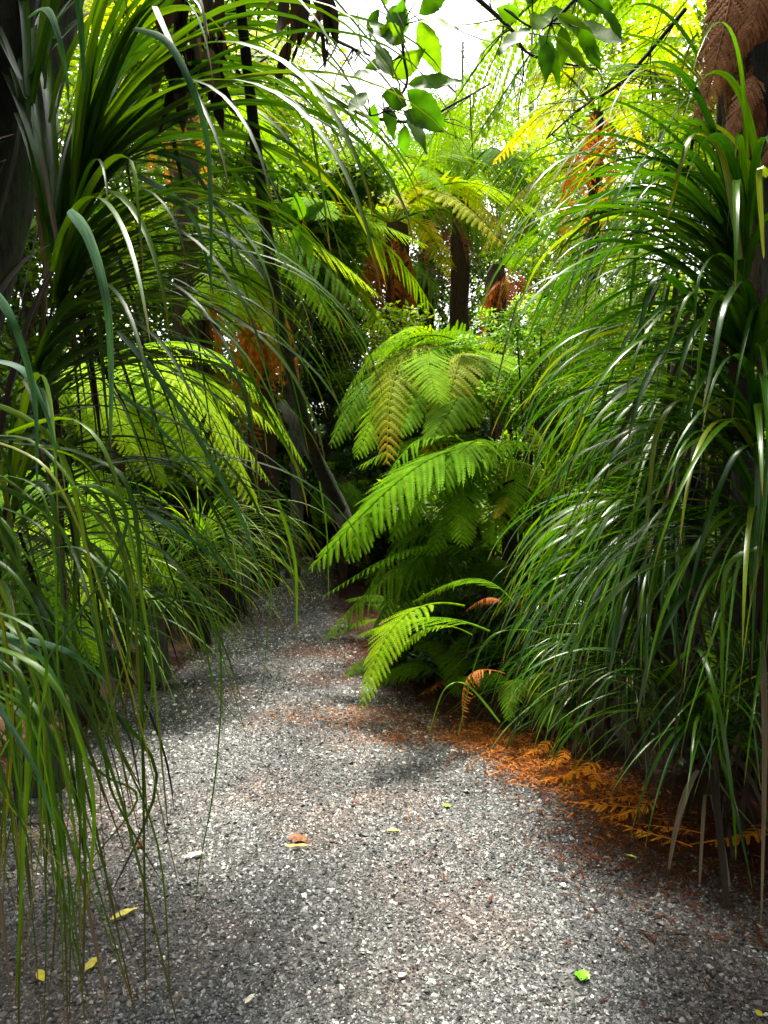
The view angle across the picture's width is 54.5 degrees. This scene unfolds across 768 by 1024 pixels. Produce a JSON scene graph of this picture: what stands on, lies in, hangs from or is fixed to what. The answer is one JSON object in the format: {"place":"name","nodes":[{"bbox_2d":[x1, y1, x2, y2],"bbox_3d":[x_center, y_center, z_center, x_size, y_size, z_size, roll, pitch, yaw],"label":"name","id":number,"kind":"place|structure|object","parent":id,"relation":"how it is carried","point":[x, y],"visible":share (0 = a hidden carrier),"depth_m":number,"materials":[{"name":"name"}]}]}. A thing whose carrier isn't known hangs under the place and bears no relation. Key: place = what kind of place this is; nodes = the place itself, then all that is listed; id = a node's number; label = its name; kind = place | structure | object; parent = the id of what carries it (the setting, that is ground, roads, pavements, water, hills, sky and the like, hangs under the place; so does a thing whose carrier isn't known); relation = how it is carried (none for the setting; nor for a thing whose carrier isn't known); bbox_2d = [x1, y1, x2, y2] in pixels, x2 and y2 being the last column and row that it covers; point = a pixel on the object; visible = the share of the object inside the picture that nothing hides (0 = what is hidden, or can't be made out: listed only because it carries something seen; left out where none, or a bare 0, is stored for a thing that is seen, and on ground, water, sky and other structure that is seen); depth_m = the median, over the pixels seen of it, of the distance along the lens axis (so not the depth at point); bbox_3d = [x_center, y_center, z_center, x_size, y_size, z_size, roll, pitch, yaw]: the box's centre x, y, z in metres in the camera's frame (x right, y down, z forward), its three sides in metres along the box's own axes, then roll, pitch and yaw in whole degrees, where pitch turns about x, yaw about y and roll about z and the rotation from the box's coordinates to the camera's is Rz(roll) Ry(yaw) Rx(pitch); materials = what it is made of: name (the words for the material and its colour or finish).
{"place":"outdoors","nodes":[
{"label":"outdoors","id":0,"kind":"place"},
{"bbox_2d":[277,399,354,534],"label":"dead tree","id":1,"kind":"object","parent":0,"point":[290,417],"visible":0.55,"depth_m":5.92,"materials":[{"name":"grey plant"}]},
{"bbox_2d":[5,0,715,431],"label":"sky","id":2,"kind":"structure","parent":0,"point":[364,10],"materials":[{"name":"white"}]},
{"bbox_2d":[0,557,767,1023],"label":"path","id":3,"kind":"structure","parent":0,"point":[496,891],"depth_m":2.48,"materials":[{"name":"gravel"}]},
{"bbox_2d":[22,746,65,797],"bbox_3d":[-1.379,1.024,3.005,0.171,0.201,0.170,0,5,0],"label":"dark stump","id":4,"kind":"object","parent":3,"relation":"on","point":[34,795],"visible":0.12,"depth_m":2.95,"materials":[{"name":"brown plant"}]},
{"bbox_2d":[534,760,600,783],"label":"dead fern frond","id":5,"kind":"object","parent":3,"relation":"on","point":[575,772],"visible":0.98,"depth_m":3.28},
{"bbox_2d":[0,540,767,872],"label":"ground","id":6,"kind":"structure","parent":0,"point":[472,712],"depth_m":4.09,"materials":[{"name":"soil"}]},
{"bbox_2d":[0,716,70,755],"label":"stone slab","id":7,"kind":"structure","parent":6,"relation":"on","point":[2,726],"depth_m":3.76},
{"bbox_2d":[0,500,134,745],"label":"fern","id":8,"kind":"object","parent":6,"relation":"on","point":[92,649],"visible":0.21,"depth_m":3.18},
{"bbox_2d":[0,474,158,565],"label":"fern","id":9,"kind":"object","parent":6,"relation":"on","point":[25,506],"visible":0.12,"depth_m":3.24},
{"bbox_2d":[0,467,184,706],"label":"fern","id":10,"kind":"object","parent":6,"relation":"on","point":[90,499],"visible":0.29,"depth_m":3.89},
{"bbox_2d":[0,141,235,468],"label":"tree","id":11,"kind":"object","parent":6,"relation":"on","point":[9,333],"visible":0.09,"depth_m":7.67,"materials":[{"name":"green plant"}]},
{"bbox_2d":[0,180,241,466],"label":"tree","id":12,"kind":"object","parent":6,"relation":"on","point":[32,278],"visible":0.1,"depth_m":7.65,"materials":[{"name":"green plant"}]},
{"bbox_2d":[2,0,241,464],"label":"tree","id":13,"kind":"object","parent":6,"relation":"on","point":[74,61],"visible":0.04,"depth_m":7.78,"materials":[{"name":"green plant"}]},
{"bbox_2d":[11,356,237,602],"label":"shrub","id":14,"kind":"object","parent":6,"relation":"on","point":[164,495],"visible":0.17,"depth_m":6.18,"materials":[{"name":"green plant"}]},
{"bbox_2d":[0,523,257,723],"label":"sedge clump","id":15,"kind":"object","parent":6,"relation":"on","point":[78,709],"visible":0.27,"depth_m":4.01,"materials":[{"name":"green plant"}]},
{"bbox_2d":[1,523,306,691],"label":"sedge clump","id":16,"kind":"object","parent":6,"relation":"on","point":[145,650],"visible":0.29,"depth_m":4.51,"materials":[{"name":"green plant"}]},
{"bbox_2d":[147,586,171,681],"bbox_3d":[-1.379,0.742,4.553,0.156,0.555,0.179,0,5,0],"label":"mossy stump","id":17,"kind":"object","parent":6,"relation":"on","point":[163,642],"visible":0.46,"depth_m":4.51,"materials":[{"name":"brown plant"}]},
{"bbox_2d":[45,341,306,685],"bbox_3d":[-1.181,0.058,4.654,1.246,2.241,1.523,1,5,15],"label":"fern","id":18,"kind":"object","parent":6,"relation":"on","point":[171,429],"visible":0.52,"depth_m":4.17,"materials":[{"name":"plant"}]},
{"bbox_2d":[59,0,309,404],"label":"tree","id":19,"kind":"object","parent":6,"relation":"on","point":[75,72],"visible":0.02,"depth_m":10.07,"materials":[{"name":"green plant"}]},
{"bbox_2d":[68,225,316,580],"bbox_3d":[-2.112,-1.110,8.191,2.719,3.930,2.947,0,5,0],"label":"tree fern","id":20,"kind":"object","parent":6,"relation":"on","point":[224,378],"visible":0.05,"depth_m":8.21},
{"bbox_2d":[63,0,347,436],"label":"tree","id":21,"kind":"object","parent":6,"relation":"on","point":[286,114],"visible":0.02,"depth_m":10.94,"materials":[{"name":"green plant"}]},
{"bbox_2d":[77,0,338,616],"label":"tree fern","id":22,"kind":"object","parent":6,"relation":"on","point":[178,328],"visible":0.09,"depth_m":6.29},
{"bbox_2d":[68,287,348,466],"bbox_3d":[-2.876,-1.783,12.008,5.276,4.597,3.898,4,7,38],"label":"tree","id":23,"kind":"object","parent":6,"relation":"on","point":[233,406],"visible":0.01,"depth_m":11.59,"materials":[{"name":"green plant"}]},
{"bbox_2d":[98,473,339,648],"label":"sedge clump","id":24,"kind":"object","parent":6,"relation":"on","point":[208,641],"visible":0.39,"depth_m":5.29,"materials":[{"name":"green plant"}]},
{"bbox_2d":[173,488,290,553],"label":"fern","id":25,"kind":"object","parent":6,"relation":"on","point":[220,495],"visible":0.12,"depth_m":8.29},
{"bbox_2d":[138,518,330,628],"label":"sedge clump","id":26,"kind":"object","parent":6,"relation":"on","point":[233,599],"visible":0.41,"depth_m":6.22,"materials":[{"name":"green plant"}]},
{"bbox_2d":[0,0,474,509],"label":"strap leaf plant","id":27,"kind":"object","parent":6,"relation":"on","point":[17,215],"visible":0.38,"depth_m":2.65,"materials":[{"name":"green plant"}]},
{"bbox_2d":[188,0,405,104],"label":"bare branch","id":28,"kind":"object","parent":27,"relation":"attached to","point":[352,48],"visible":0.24,"depth_m":2.76,"materials":[{"name":"brown plant"}]},
{"bbox_2d":[265,0,338,88],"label":"dead leaf bunch","id":29,"kind":"object","parent":27,"relation":"hanging from","point":[300,11],"visible":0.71,"depth_m":1.99,"materials":[{"name":"brown plant"}]},
{"bbox_2d":[340,0,461,155],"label":"leafy branch","id":30,"kind":"object","parent":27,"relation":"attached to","point":[427,41],"visible":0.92,"depth_m":2.30,"materials":[{"name":"green plant"}]},
{"bbox_2d":[0,0,480,1023],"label":"strap leaf plant","id":31,"kind":"object","parent":6,"relation":"on","point":[96,154],"visible":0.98,"depth_m":1.68,"materials":[{"name":"green plant"}]},
{"bbox_2d":[150,0,224,132],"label":"dead leaf bunch","id":32,"kind":"object","parent":31,"relation":"hanging from","point":[178,19],"visible":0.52,"depth_m":1.81,"materials":[{"name":"brown plant"}]},
{"bbox_2d":[195,0,237,131],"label":"dead leaf bunch","id":33,"kind":"object","parent":31,"relation":"hanging from","point":[214,47],"visible":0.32,"depth_m":1.86,"materials":[{"name":"brown plant"}]},
{"bbox_2d":[226,0,345,513],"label":"leaning sapling","id":34,"kind":"object","parent":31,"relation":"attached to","point":[330,490],"visible":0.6,"depth_m":3.05,"materials":[{"name":"brown plant"}]},
{"bbox_2d":[263,158,324,262],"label":"leafy branch","id":35,"kind":"object","parent":34,"relation":"attached to","point":[311,212],"visible":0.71,"depth_m":2.47,"materials":[{"name":"green plant"}]},
{"bbox_2d":[234,443,251,607],"bbox_3d":[-1.236,0.111,6.526,0.115,1.420,0.314,-2,5,-17],"label":"thin trunk","id":36,"kind":"object","parent":6,"relation":"on","point":[246,579],"visible":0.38,"depth_m":6.45,"materials":[{"name":"brown plant"}]},
{"bbox_2d":[114,193,378,611],"bbox_3d":[-1.139,-0.940,6.332,2.280,3.925,1.459,2,6,25],"label":"fern","id":37,"kind":"object","parent":6,"relation":"on","point":[254,275],"visible":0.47,"depth_m":5.87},
{"bbox_2d":[218,501,289,569],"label":"shrub","id":38,"kind":"object","parent":6,"relation":"on","point":[279,544],"visible":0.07,"depth_m":8.80,"materials":[{"name":"green plant"}]},
{"bbox_2d":[216,406,308,521],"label":"bush","id":39,"kind":"object","parent":6,"relation":"on","point":[287,466],"visible":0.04,"depth_m":11.24,"materials":[{"name":"green plant"}]},
{"bbox_2d":[94,180,442,589],"bbox_3d":[-1.122,-1.133,7.467,3.358,4.106,3.280,-2,6,-23],"label":"tree fern","id":40,"kind":"object","parent":6,"relation":"on","point":[250,350],"visible":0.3,"depth_m":7.46,"materials":[{"name":"plant"}]},
{"bbox_2d":[170,126,409,578],"bbox_3d":[-0.999,-1.609,8.118,2.624,4.948,2.379,5,7,42],"label":"tree","id":41,"kind":"object","parent":6,"relation":"on","point":[374,185],"visible":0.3,"depth_m":7.43,"materials":[{"name":"green plant"}]},
{"bbox_2d":[228,457,376,554],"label":"shrub","id":42,"kind":"object","parent":6,"relation":"on","point":[330,525],"visible":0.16,"depth_m":10.40,"materials":[{"name":"green plant"}]},
{"bbox_2d":[230,297,378,561],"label":"shrub","id":43,"kind":"object","parent":6,"relation":"on","point":[311,392],"visible":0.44,"depth_m":9.16,"materials":[{"name":"green plant"}]},
{"bbox_2d":[207,71,407,429],"bbox_3d":[-1.717,-3.282,12.745,4.152,7.438,3.813,-5,7,-43],"label":"tree","id":44,"kind":"object","parent":6,"relation":"on","point":[344,117],"visible":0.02,"depth_m":11.56,"materials":[{"name":"green plant"}]},
{"bbox_2d":[221,253,438,432],"bbox_3d":[-0.864,-2.383,13.679,4.476,5.484,4.673,0,5,0],"label":"tree","id":45,"kind":"object","parent":6,"relation":"on","point":[323,430],"visible":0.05,"depth_m":12.59,"materials":[{"name":"green plant"}]},
{"bbox_2d":[309,462,365,599],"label":"fern","id":46,"kind":"object","parent":6,"relation":"on","point":[343,485],"visible":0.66,"depth_m":7.00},
{"bbox_2d":[329,424,381,490],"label":"bush","id":47,"kind":"object","parent":6,"relation":"on","point":[378,471],"visible":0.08,"depth_m":10.97,"materials":[{"name":"green plant"}]},
{"bbox_2d":[246,203,476,530],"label":"tree fern","id":48,"kind":"object","parent":6,"relation":"on","point":[417,270],"visible":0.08,"depth_m":10.74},
{"bbox_2d":[304,435,442,565],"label":"shrub","id":49,"kind":"object","parent":6,"relation":"on","point":[338,468],"visible":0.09,"depth_m":8.58,"materials":[{"name":"green plant"}]},
{"bbox_2d":[0,556,767,1022],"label":"leaf litter","id":50,"kind":"object","parent":6,"relation":"on","point":[520,740],"visible":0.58,"depth_m":3.18,"materials":[{"name":"plant"}]},
{"bbox_2d":[330,595,430,637],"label":"fern","id":51,"kind":"object","parent":50,"relation":"on","point":[367,621],"visible":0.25,"depth_m":5.55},
{"bbox_2d":[555,795,648,812],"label":"dead fern frond","id":52,"kind":"object","parent":50,"relation":"on","point":[604,806],"visible":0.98,"depth_m":3.02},
{"bbox_2d":[582,798,657,822],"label":"dead fern frond","id":53,"kind":"object","parent":50,"relation":"on","point":[625,814],"visible":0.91,"depth_m":2.94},
{"bbox_2d":[606,820,700,846],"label":"dead fern frond","id":54,"kind":"object","parent":50,"relation":"on","point":[650,833],"visible":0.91,"depth_m":2.79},
{"bbox_2d":[677,824,767,846],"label":"dead fern frond","id":55,"kind":"object","parent":50,"relation":"on","point":[747,837],"visible":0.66,"depth_m":2.74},
{"bbox_2d":[347,480,455,589],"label":"bush","id":56,"kind":"object","parent":6,"relation":"on","point":[383,540],"visible":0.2,"depth_m":7.71,"materials":[{"name":"green plant"}]},
{"bbox_2d":[325,100,503,304],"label":"tree","id":57,"kind":"object","parent":6,"relation":"on","point":[379,140],"visible":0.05,"depth_m":12.98,"materials":[{"name":"green plant"}]},
{"bbox_2d":[316,299,517,553],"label":"shrub","id":58,"kind":"object","parent":6,"relation":"on","point":[345,382],"visible":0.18,"depth_m":7.96,"materials":[{"name":"green plant"}]},
{"bbox_2d":[322,522,516,681],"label":"fern","id":59,"kind":"object","parent":6,"relation":"on","point":[417,566],"visible":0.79,"depth_m":4.32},
{"bbox_2d":[294,152,555,558],"bbox_3d":[0.216,-1.850,9.336,3.184,5.200,3.516,-1,5,-11],"label":"tree fern","id":60,"kind":"object","parent":6,"relation":"on","point":[398,247],"visible":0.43,"depth_m":9.13,"materials":[{"name":"plant"}]},
{"bbox_2d":[328,320,536,619],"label":"fern","id":61,"kind":"object","parent":6,"relation":"on","point":[461,372],"visible":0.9,"depth_m":4.79,"materials":[{"name":"plant"}]},
{"bbox_2d":[309,430,557,674],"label":"fern","id":62,"kind":"object","parent":6,"relation":"on","point":[424,471],"visible":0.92,"depth_m":4.12,"materials":[{"name":"plant"}]},
{"bbox_2d":[354,578,512,709],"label":"fern","id":63,"kind":"object","parent":6,"relation":"on","point":[394,626],"visible":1,"depth_m":3.45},
{"bbox_2d":[462,597,505,725],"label":"dead fern frond","id":64,"kind":"object","parent":63,"relation":"attached to","point":[482,600],"visible":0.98,"depth_m":3.33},
{"bbox_2d":[368,629,500,697],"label":"fern","id":65,"kind":"object","parent":6,"relation":"on","point":[447,657],"visible":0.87,"depth_m":4.28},
{"bbox_2d":[366,617,521,682],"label":"fern","id":66,"kind":"object","parent":6,"relation":"on","point":[443,637],"visible":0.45,"depth_m":4.68,"materials":[{"name":"green plant"}]},
{"bbox_2d":[346,206,561,421],"bbox_3d":[1.190,-2.634,13.833,4.761,5.953,4.748,0,5,0],"label":"tree","id":67,"kind":"object","parent":6,"relation":"on","point":[431,264],"visible":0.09,"depth_m":12.85,"materials":[{"name":"green plant"}]},
{"bbox_2d":[378,0,538,175],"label":"tree","id":68,"kind":"object","parent":6,"relation":"on","point":[462,73],"visible":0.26,"depth_m":18.10,"materials":[{"name":"green plant"}]},
{"bbox_2d":[381,134,545,432],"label":"tree fern","id":69,"kind":"object","parent":6,"relation":"on","point":[419,256],"visible":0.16,"depth_m":12.49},
{"bbox_2d":[440,411,489,443],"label":"bush","id":70,"kind":"object","parent":6,"relation":"on","point":[483,428],"visible":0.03,"depth_m":13.68,"materials":[{"name":"green plant"}]},
{"bbox_2d":[367,88,571,447],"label":"tree fern","id":71,"kind":"object","parent":6,"relation":"on","point":[460,245],"visible":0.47,"depth_m":10.04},
{"bbox_2d":[379,449,565,552],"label":"fern","id":72,"kind":"object","parent":6,"relation":"on","point":[419,518],"visible":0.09,"depth_m":7.04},
{"bbox_2d":[374,427,580,617],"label":"bush","id":73,"kind":"object","parent":6,"relation":"on","point":[429,519],"visible":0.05,"depth_m":6.26,"materials":[{"name":"green plant"}]},
{"bbox_2d":[414,548,587,654],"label":"shrub","id":74,"kind":"object","parent":6,"relation":"on","point":[438,610],"visible":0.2,"depth_m":4.84,"materials":[{"name":"green plant"}]},
{"bbox_2d":[399,80,626,315],"bbox_3d":[2.354,-3.931,14.950,4.938,8.329,4.287,0,5,0],"label":"tree","id":75,"kind":"object","parent":6,"relation":"on","point":[485,118],"visible":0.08,"depth_m":13.90,"materials":[{"name":"green plant"}]},
{"bbox_2d":[477,234,573,510],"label":"tree fern","id":76,"kind":"object","parent":6,"relation":"on","point":[495,292],"visible":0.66,"depth_m":7.37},
{"bbox_2d":[459,664,593,743],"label":"fern","id":77,"kind":"object","parent":6,"relation":"on","point":[542,706],"visible":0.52,"depth_m":3.71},
{"bbox_2d":[406,0,646,319],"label":"tree","id":78,"kind":"object","parent":6,"relation":"on","point":[512,72],"visible":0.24,"depth_m":16.45,"materials":[{"name":"green plant"}]},
{"bbox_2d":[452,294,611,671],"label":"shrub","id":79,"kind":"object","parent":6,"relation":"on","point":[514,336],"visible":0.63,"depth_m":4.73,"materials":[{"name":"green plant"}]},
{"bbox_2d":[493,424,586,680],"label":"fern","id":80,"kind":"object","parent":6,"relation":"on","point":[527,524],"visible":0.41,"depth_m":4.44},
{"bbox_2d":[440,610,669,769],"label":"strap leaf clump","id":81,"kind":"object","parent":6,"relation":"on","point":[574,703],"visible":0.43,"depth_m":3.88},
{"bbox_2d":[424,123,686,437],"bbox_3d":[2.742,-2.896,12.673,4.007,6.684,3.924,5,7,42],"label":"tree","id":82,"kind":"object","parent":6,"relation":"on","point":[478,292],"visible":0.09,"depth_m":12.38,"materials":[{"name":"green plant"}]},
{"bbox_2d":[456,495,654,608],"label":"fern","id":83,"kind":"object","parent":6,"relation":"on","point":[498,545],"visible":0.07,"depth_m":4.99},
{"bbox_2d":[410,0,726,628],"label":"tree fern","id":84,"kind":"object","parent":6,"relation":"on","point":[506,93],"visible":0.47,"depth_m":4.71,"materials":[{"name":"plant"}]},
{"bbox_2d":[447,548,703,788],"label":"strap leaf clump","id":85,"kind":"object","parent":6,"relation":"on","point":[554,644],"visible":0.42,"depth_m":3.60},
{"bbox_2d":[469,222,698,448],"bbox_3d":[2.981,-1.806,11.139,3.805,4.798,3.956,0,5,0],"label":"tree","id":86,"kind":"object","parent":6,"relation":"on","point":[527,269],"visible":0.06,"depth_m":10.72,"materials":[{"name":"green plant"}]},
{"bbox_2d":[476,37,713,607],"bbox_3d":[1.781,-1.339,6.139,1.986,4.754,2.406,0,5,0],"label":"tree fern","id":87,"kind":"object","parent":6,"relation":"on","point":[568,73],"visible":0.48,"depth_m":5.97,"materials":[{"name":"plant"}]},
{"bbox_2d":[473,0,716,437],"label":"tree","id":88,"kind":"object","parent":6,"relation":"on","point":[550,158],"visible":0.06,"depth_m":9.65,"materials":[{"name":"green plant"}]},
{"bbox_2d":[532,325,661,661],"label":"fern","id":89,"kind":"object","parent":6,"relation":"on","point":[597,470],"visible":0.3,"depth_m":4.66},
{"bbox_2d":[429,22,767,919],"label":"strap leaf plant","id":90,"kind":"object","parent":6,"relation":"on","point":[739,192],"visible":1,"depth_m":1.93,"materials":[{"name":"green plant"}]},
{"bbox_2d":[494,255,706,612],"bbox_3d":[1.709,-0.400,5.851,1.572,3.026,1.343,-1,5,-14],"label":"shrub","id":91,"kind":"object","parent":6,"relation":"on","point":[613,308],"visible":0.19,"depth_m":5.47,"materials":[{"name":"green plant"}]},
{"bbox_2d":[471,3,759,684],"bbox_3d":[1.046,-0.999,3.439,1.402,4.442,1.907,3,6,28],"label":"strap leaf plant","id":92,"kind":"object","parent":6,"relation":"on","point":[743,388],"visible":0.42,"depth_m":3.42,"materials":[{"name":"green plant"}]},
{"bbox_2d":[489,350,767,800],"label":"strap leaf plant","id":93,"kind":"object","parent":6,"relation":"on","point":[616,635],"visible":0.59,"depth_m":2.95,"materials":[{"name":"green plant"}]},
{"bbox_2d":[545,0,716,324],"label":"tree","id":94,"kind":"object","parent":6,"relation":"on","point":[690,58],"visible":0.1,"depth_m":8.09,"materials":[{"name":"green plant"}]},
{"bbox_2d":[501,565,767,909],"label":"strap leaf clump","id":95,"kind":"object","parent":6,"relation":"on","point":[702,715],"visible":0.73,"depth_m":2.65,"materials":[{"name":"plant"}]},
{"bbox_2d":[559,386,719,631],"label":"shrub","id":96,"kind":"object","parent":6,"relation":"on","point":[637,452],"visible":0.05,"depth_m":5.29,"materials":[{"name":"green plant"}]},
{"bbox_2d":[563,449,732,636],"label":"bush","id":97,"kind":"object","parent":6,"relation":"on","point":[577,481],"visible":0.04,"depth_m":5.23,"materials":[{"name":"green plant"}]},
{"bbox_2d":[607,562,733,670],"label":"fern","id":98,"kind":"object","parent":6,"relation":"on","point":[713,606],"visible":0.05,"depth_m":4.17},
{"bbox_2d":[606,228,765,444],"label":"tree","id":99,"kind":"object","parent":6,"relation":"on","point":[659,293],"visible":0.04,"depth_m":6.61,"materials":[{"name":"green plant"}]},
{"bbox_2d":[624,629,767,775],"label":"shrub","id":100,"kind":"object","parent":6,"relation":"on","point":[734,698],"visible":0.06,"depth_m":3.41,"materials":[{"name":"green plant"}]},
{"bbox_2d":[691,0,767,372],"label":"tree fern","id":101,"kind":"object","parent":6,"relation":"on","point":[746,21],"visible":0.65,"depth_m":2.19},
{"bbox_2d":[703,528,767,682],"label":"bush","id":102,"kind":"object","parent":6,"relation":"on","point":[710,552],"visible":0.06,"depth_m":4.12,"materials":[{"name":"green plant"}]},
{"bbox_2d":[311,83,490,165],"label":"bare branch","id":103,"kind":"object","parent":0,"point":[443,109],"visible":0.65,"depth_m":3.82,"materials":[{"name":"brown plant"}]},
{"bbox_2d":[448,0,611,132],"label":"bare branch","id":104,"kind":"object","parent":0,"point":[488,8],"visible":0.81,"depth_m":3.23,"materials":[{"name":"brown plant"}]},
{"bbox_2d":[496,0,630,88],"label":"leafy branch","id":105,"kind":"object","parent":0,"point":[551,58],"visible":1,"depth_m":2.10,"materials":[{"name":"green plant"}]},
{"bbox_2d":[519,3,686,157],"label":"bare branch","id":106,"kind":"object","parent":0,"point":[670,26],"visible":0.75,"depth_m":4.00,"materials":[{"name":"brown plant"}]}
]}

